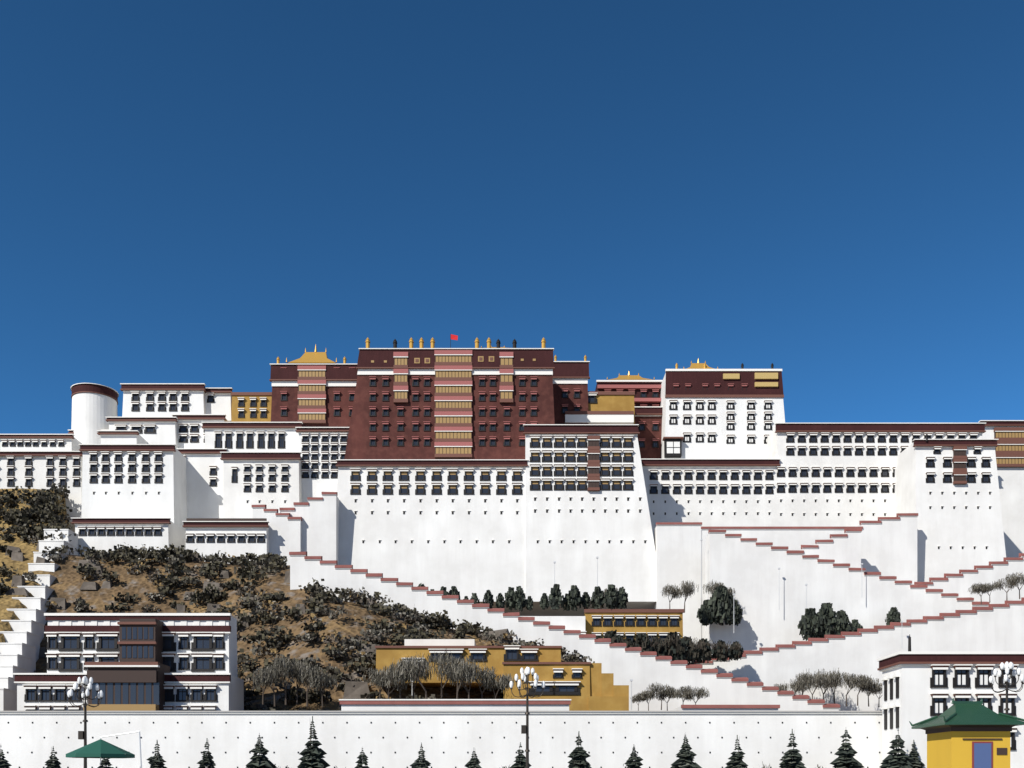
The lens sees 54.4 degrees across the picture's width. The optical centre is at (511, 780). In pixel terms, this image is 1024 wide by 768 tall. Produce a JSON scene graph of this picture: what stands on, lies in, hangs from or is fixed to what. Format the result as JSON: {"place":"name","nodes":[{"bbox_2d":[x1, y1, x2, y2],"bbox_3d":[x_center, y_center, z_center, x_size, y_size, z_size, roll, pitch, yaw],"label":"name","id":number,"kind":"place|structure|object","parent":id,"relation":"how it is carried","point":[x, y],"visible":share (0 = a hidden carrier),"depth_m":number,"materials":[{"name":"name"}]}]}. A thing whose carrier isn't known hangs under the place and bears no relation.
{"place":"outdoors","nodes":[
{"label":"outdoors","id":0,"kind":"place"},
{"bbox_2d":[0,488,563,710],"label":"shrubs","id":1,"kind":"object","parent":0,"point":[67,583],"depth_m":211.87,"materials":[{"name":"plant"}]},
{"bbox_2d":[0,483,594,710],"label":"hillside","id":2,"kind":"structure","parent":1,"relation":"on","point":[42,508],"depth_m":214.21,"materials":[{"name":"brown soil"}]},
{"bbox_2d":[251,572,1023,710],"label":"hill trees","id":3,"kind":"object","parent":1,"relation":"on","point":[719,605],"depth_m":224.47,"materials":[{"name":"green plant"}]},
{"bbox_2d":[412,539,902,709],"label":"poles","id":4,"kind":"object","parent":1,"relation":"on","point":[701,540],"visible":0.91,"depth_m":231.96,"materials":[{"name":"white"}]},
{"bbox_2d":[0,358,1023,615],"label":"white palace","id":5,"kind":"structure","parent":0,"point":[586,500],"depth_m":265.49,"materials":[{"name":"white paint"}]},
{"bbox_2d":[269,334,662,458],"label":"red palace","id":6,"kind":"structure","parent":5,"relation":"on","point":[433,402],"depth_m":268.80,"materials":[{"name":"brown paint"}]},
{"bbox_2d":[0,0,1023,433],"label":"sky","id":7,"kind":"structure","parent":0,"point":[828,193],"materials":[{"name":"blue"}]},
{"bbox_3d":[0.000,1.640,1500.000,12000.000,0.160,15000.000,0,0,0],"label":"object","id":8,"kind":"structure","parent":0,"visible":0},
{"bbox_2d":[67,676,102,767],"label":"lamp post","id":9,"kind":"object","parent":8,"relation":"on","point":[82,735],"visible":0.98,"depth_m":89.89,"materials":[{"name":"white glass"}]},
{"bbox_2d":[66,731,141,767],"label":"parasol","id":10,"kind":"object","parent":8,"relation":"on","point":[100,748],"visible":1,"depth_m":65.08,"materials":[{"name":"teal fabric"}]},
{"bbox_2d":[0,711,881,767],"bbox_3d":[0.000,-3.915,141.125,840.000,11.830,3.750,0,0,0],"label":"perimeter wall","id":11,"kind":"structure","parent":8,"relation":"on","point":[395,739],"depth_m":139.84,"materials":[{"name":"whitewashed plaster"},{"name":"stone"}]},
{"bbox_2d":[0,716,924,767],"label":"conifer trees","id":12,"kind":"object","parent":8,"relation":"on","point":[312,754],"visible":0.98,"depth_m":130.54,"materials":[{"name":"green plant"}]},
{"bbox_2d":[0,492,1023,710],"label":"potala stair walls","id":13,"kind":"structure","parent":8,"relation":"on","point":[947,612],"depth_m":245.82,"materials":[{"name":"white paint"}]},
{"bbox_2d":[13,609,1023,767],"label":"buildings","id":14,"kind":"structure","parent":8,"relation":"on","point":[156,661],"depth_m":158.44,"materials":[{"name":"whitewashed plaster"},{"name":"dark wood"},{"name":"glass"}]},
{"bbox_2d":[509,667,544,767],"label":"lamp post","id":15,"kind":"object","parent":8,"relation":"on","point":[525,728],"visible":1,"depth_m":89.89,"materials":[{"name":"white glass"}]},
{"bbox_2d":[909,698,1023,767],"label":"kiosk","id":16,"kind":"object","parent":8,"relation":"on","point":[968,734],"depth_m":86.00,"materials":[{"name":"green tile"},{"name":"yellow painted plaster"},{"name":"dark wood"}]},
{"bbox_2d":[989,662,1023,714],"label":"lamp post","id":17,"kind":"object","parent":8,"relation":"on","point":[1007,666],"visible":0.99,"depth_m":89.90,"materials":[{"name":"white glass"}]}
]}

